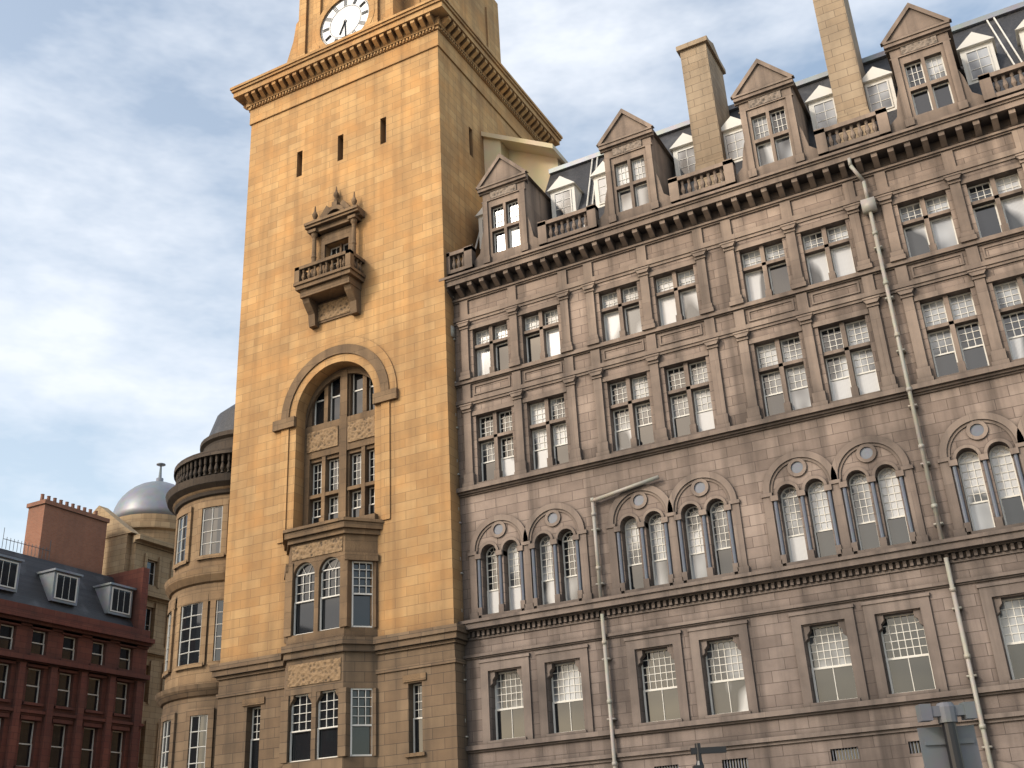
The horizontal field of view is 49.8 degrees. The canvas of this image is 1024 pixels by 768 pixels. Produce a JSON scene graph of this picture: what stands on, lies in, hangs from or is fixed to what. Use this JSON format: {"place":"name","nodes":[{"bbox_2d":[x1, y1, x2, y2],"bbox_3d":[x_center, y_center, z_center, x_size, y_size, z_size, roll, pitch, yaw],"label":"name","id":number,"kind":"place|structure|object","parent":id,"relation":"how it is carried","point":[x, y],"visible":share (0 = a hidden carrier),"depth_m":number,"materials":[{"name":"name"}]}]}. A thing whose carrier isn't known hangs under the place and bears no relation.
{"place":"outdoors","nodes":[
{"label":"outdoors","id":0,"kind":"place"},
{"bbox_2d":[0,622,147,767],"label":"red building walls","id":1,"kind":"structure","parent":0,"point":[22,636],"depth_m":60.30,"materials":[{"name":"red brick"}]},
{"bbox_2d":[0,558,131,767],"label":"window frames","id":2,"kind":"structure","parent":1,"relation":"in","point":[68,691],"depth_m":60.89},
{"bbox_2d":[0,560,130,767],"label":"window glass","id":3,"kind":"object","parent":2,"relation":"in","point":[26,727],"visible":0.91,"depth_m":60.42,"materials":[{"name":"black glass"}]},
{"bbox_2d":[0,548,132,626],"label":"slate roof","id":4,"kind":"object","parent":1,"relation":"on","point":[30,590],"visible":0.4,"depth_m":63.47,"materials":[{"name":"grey stone"}]},
{"bbox_2d":[2,527,50,559],"bbox_3d":[-28.133,9.297,63.949,0.040,1.200,3.320,-15,-27,24],"label":"roof cresting","id":5,"kind":"object","parent":4,"relation":"on","point":[10,540],"visible":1,"depth_m":63.77,"materials":[{"name":"black metal"}]},
{"bbox_2d":[23,499,109,573],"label":"red building chimneys","id":6,"kind":"object","parent":4,"relation":"on","point":[75,537],"visible":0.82,"depth_m":66.57,"materials":[{"name":"red brick"}]},
{"bbox_2d":[40,494,97,514],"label":"chimney pots","id":7,"kind":"object","parent":6,"relation":"on","point":[66,503],"visible":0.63,"depth_m":68.04,"materials":[{"name":"brown ceramic"}]},
{"bbox_2d":[0,554,136,618],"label":"dormer windows","id":8,"kind":"structure","parent":4,"relation":"on","point":[48,582],"depth_m":62.88,"materials":[{"name":"grey metal"}]},
{"bbox_2d":[0,599,154,767],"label":"facade trim","id":9,"kind":"structure","parent":1,"relation":"attached to","point":[31,616],"depth_m":60.26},
{"bbox_2d":[107,567,149,629],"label":"building side wall","id":10,"kind":"structure","parent":0,"point":[138,578],"depth_m":67.40,"materials":[{"name":"red brick"}]},
{"bbox_2d":[113,463,174,516],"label":"lead dome","id":11,"kind":"object","parent":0,"point":[147,497],"visible":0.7,"depth_m":74.14,"materials":[{"name":"grey metal"}]},
{"bbox_2d":[129,534,173,767],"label":"dome building walls","id":12,"kind":"structure","parent":0,"point":[152,712],"depth_m":69.34,"materials":[{"name":"beige stone"}]},
{"bbox_2d":[138,560,154,760],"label":"window frames","id":13,"kind":"structure","parent":12,"relation":"in","point":[149,621],"depth_m":69.77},
{"bbox_2d":[145,561,153,629],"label":"window glass","id":14,"kind":"object","parent":13,"relation":"in","point":[150,565],"visible":0.06,"depth_m":70.50,"materials":[{"name":"black glass"}]},
{"bbox_2d":[133,534,174,767],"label":"stone trim","id":15,"kind":"structure","parent":12,"relation":"attached to","point":[148,541],"depth_m":69.75,"materials":[{"name":"beige stone"}]},
{"bbox_2d":[209,623,469,767],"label":"tower base wall","id":16,"kind":"structure","parent":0,"point":[380,666],"depth_m":39.87,"materials":[{"name":"beige stone"}]},
{"bbox_2d":[0,0,1023,553],"label":"sky","id":17,"kind":"structure","parent":0,"point":[125,139],"materials":[{"name":"blue"}]},
{"bbox_2d":[481,131,567,191],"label":"hotel lift shaft block","id":18,"kind":"structure","parent":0,"point":[536,160],"depth_m":51.54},
{"bbox_2d":[454,114,1023,767],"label":"hotel facade walls","id":19,"kind":"structure","parent":0,"point":[742,464],"depth_m":36.62,"materials":[{"name":"stone"}]},
{"bbox_2d":[451,157,993,767],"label":"drainpipes","id":20,"kind":"object","parent":19,"relation":"attached to","point":[869,205],"visible":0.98,"depth_m":35.74,"materials":[{"name":"grey metal"}]},
{"bbox_2d":[439,3,1023,767],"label":"stone trim","id":21,"kind":"structure","parent":19,"relation":"attached to","point":[909,129],"depth_m":38.05,"materials":[{"name":"stone"}]},
{"bbox_2d":[490,35,937,198],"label":"hotel carved panels","id":22,"kind":"object","parent":21,"relation":"attached to","point":[920,44],"visible":1,"depth_m":41.38,"materials":[{"name":"brown stone"}]},
{"bbox_2d":[476,45,1023,739],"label":"window frames","id":23,"kind":"structure","parent":19,"relation":"in","point":[710,683],"depth_m":37.67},
{"bbox_2d":[478,47,1023,701],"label":"hotel glass","id":24,"kind":"object","parent":23,"relation":"in","point":[944,233],"visible":0.79,"depth_m":37.54,"materials":[{"name":"grey glass"}]},
{"bbox_2d":[478,56,1023,713],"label":"hotel glass curtain","id":25,"kind":"object","parent":23,"relation":"in","point":[722,694],"visible":0.72,"depth_m":38.35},
{"bbox_2d":[481,64,1023,767],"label":"window panes","id":26,"kind":"structure","parent":23,"relation":"in","point":[843,678],"depth_m":36.20,"materials":[{"name":"white glass"}]},
{"bbox_2d":[477,424,1023,767],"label":"arched window columns","id":27,"kind":"structure","parent":19,"relation":"attached to","point":[867,452],"depth_m":35.83,"materials":[{"name":"grey stone"}]},
{"bbox_2d":[545,9,1023,236],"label":"mansard roof","id":28,"kind":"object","parent":19,"relation":"on","point":[579,175],"visible":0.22,"depth_m":43.12,"materials":[{"name":"grey stone"}]},
{"bbox_2d":[472,17,1023,249],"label":"dormer windows","id":29,"kind":"structure","parent":28,"relation":"on","point":[874,75],"depth_m":42.50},
{"bbox_2d":[549,1,1023,174],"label":"roof flashing","id":30,"kind":"object","parent":28,"relation":"on","point":[874,57],"visible":0.1,"depth_m":45.38,"materials":[{"name":"grey metal"}]},
{"bbox_2d":[676,0,873,189],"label":"chimneys","id":31,"kind":"object","parent":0,"point":[703,70],"visible":0.61,"depth_m":43.50,"materials":[{"name":"beige stone"}]},
{"bbox_2d":[915,701,982,767],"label":"traffic light","id":32,"kind":"object","parent":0,"point":[933,747],"visible":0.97,"depth_m":8.91,"materials":[{"name":"grey metal"}]},
{"label":"ground surface","id":33,"kind":"structure","parent":0,"visible":0},
{"bbox_2d":[92,506,175,575],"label":"building wall","id":34,"kind":"structure","parent":33,"relation":"on","point":[121,531],"depth_m":70.89,"materials":[{"name":"beige stone"}]},
{"bbox_2d":[155,682,218,767],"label":"hotel drum","id":35,"kind":"object","parent":33,"relation":"on","point":[180,706],"visible":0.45,"depth_m":44.19,"materials":[{"name":"stone"}]},
{"bbox_2d":[162,485,229,689],"bbox_3d":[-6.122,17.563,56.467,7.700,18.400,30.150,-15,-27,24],"label":"round turret wall","id":36,"kind":"structure","parent":35,"relation":"on","point":[196,578],"depth_m":46.46,"materials":[{"name":"stone"}]},
{"bbox_2d":[161,506,223,767],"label":"window frames","id":37,"kind":"structure","parent":36,"relation":"on","point":[188,652],"depth_m":45.72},
{"bbox_2d":[162,507,223,767],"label":"window glass","id":38,"kind":"object","parent":37,"relation":"in","point":[197,610],"visible":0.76,"depth_m":45.65,"materials":[{"name":"glass"}]},
{"bbox_2d":[165,429,233,516],"bbox_3d":[-11.942,4.607,51.489,8.000,3.350,8.000,-15,-27,24],"label":"hotel drum top","id":39,"kind":"object","parent":36,"relation":"on","point":[209,465],"visible":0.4,"depth_m":48.60,"materials":[{"name":"stone"}]},
{"bbox_2d":[209,404,234,435],"bbox_3d":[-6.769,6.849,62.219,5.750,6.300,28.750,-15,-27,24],"label":"dome roof","id":40,"kind":"structure","parent":39,"relation":"on","point":[224,421],"depth_m":50.84,"materials":[{"name":"grey metal"}]},
{"bbox_2d":[220,0,562,662],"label":"clock tower","id":41,"kind":"structure","parent":33,"relation":"on","point":[389,112],"depth_m":48.25,"materials":[{"name":"beige stone"}]},
{"bbox_2d":[288,296,374,687],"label":"carved relief panels","id":42,"kind":"object","parent":41,"relation":"attached to","point":[315,672],"visible":0.9,"depth_m":42.77,"materials":[{"name":"beige stone"}]},
{"bbox_2d":[242,186,426,757],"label":"tower carved trim","id":43,"kind":"structure","parent":41,"relation":"attached to","point":[336,221],"depth_m":45.54,"materials":[{"name":"brown stone"}]},
{"bbox_2d":[249,243,421,767],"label":"window frames","id":44,"kind":"structure","parent":41,"relation":"in","point":[321,599],"depth_m":41.84,"materials":[{"name":"white wood"}]},
{"bbox_2d":[251,245,422,767],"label":"window glass","id":45,"kind":"object","parent":44,"relation":"in","point":[328,741],"visible":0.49,"depth_m":41.45,"materials":[{"name":"grey glass"}]},
{"bbox_2d":[321,0,368,44],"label":"clock face","id":46,"kind":"object","parent":41,"relation":"attached to","point":[351,14],"visible":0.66,"depth_m":54.72},
{"bbox_2d":[321,0,368,43],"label":"clock numerals","id":47,"kind":"object","parent":41,"relation":"attached to","point":[345,4],"visible":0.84,"depth_m":54.78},
{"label":"pavement kerbs","id":48,"kind":"structure","parent":0,"visible":0},
{"bbox_2d":[690,743,726,767],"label":"street camera post","id":49,"kind":"object","parent":48,"relation":"on","point":[698,750],"visible":1,"depth_m":13.08,"materials":[{"name":"grey metal"}]},
{"bbox_2d":[924,701,964,767],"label":"traffic signal pole","id":50,"kind":"object","parent":48,"relation":"on","point":[952,743],"visible":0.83,"depth_m":8.82,"materials":[{"name":"grey metal"}]}
]}

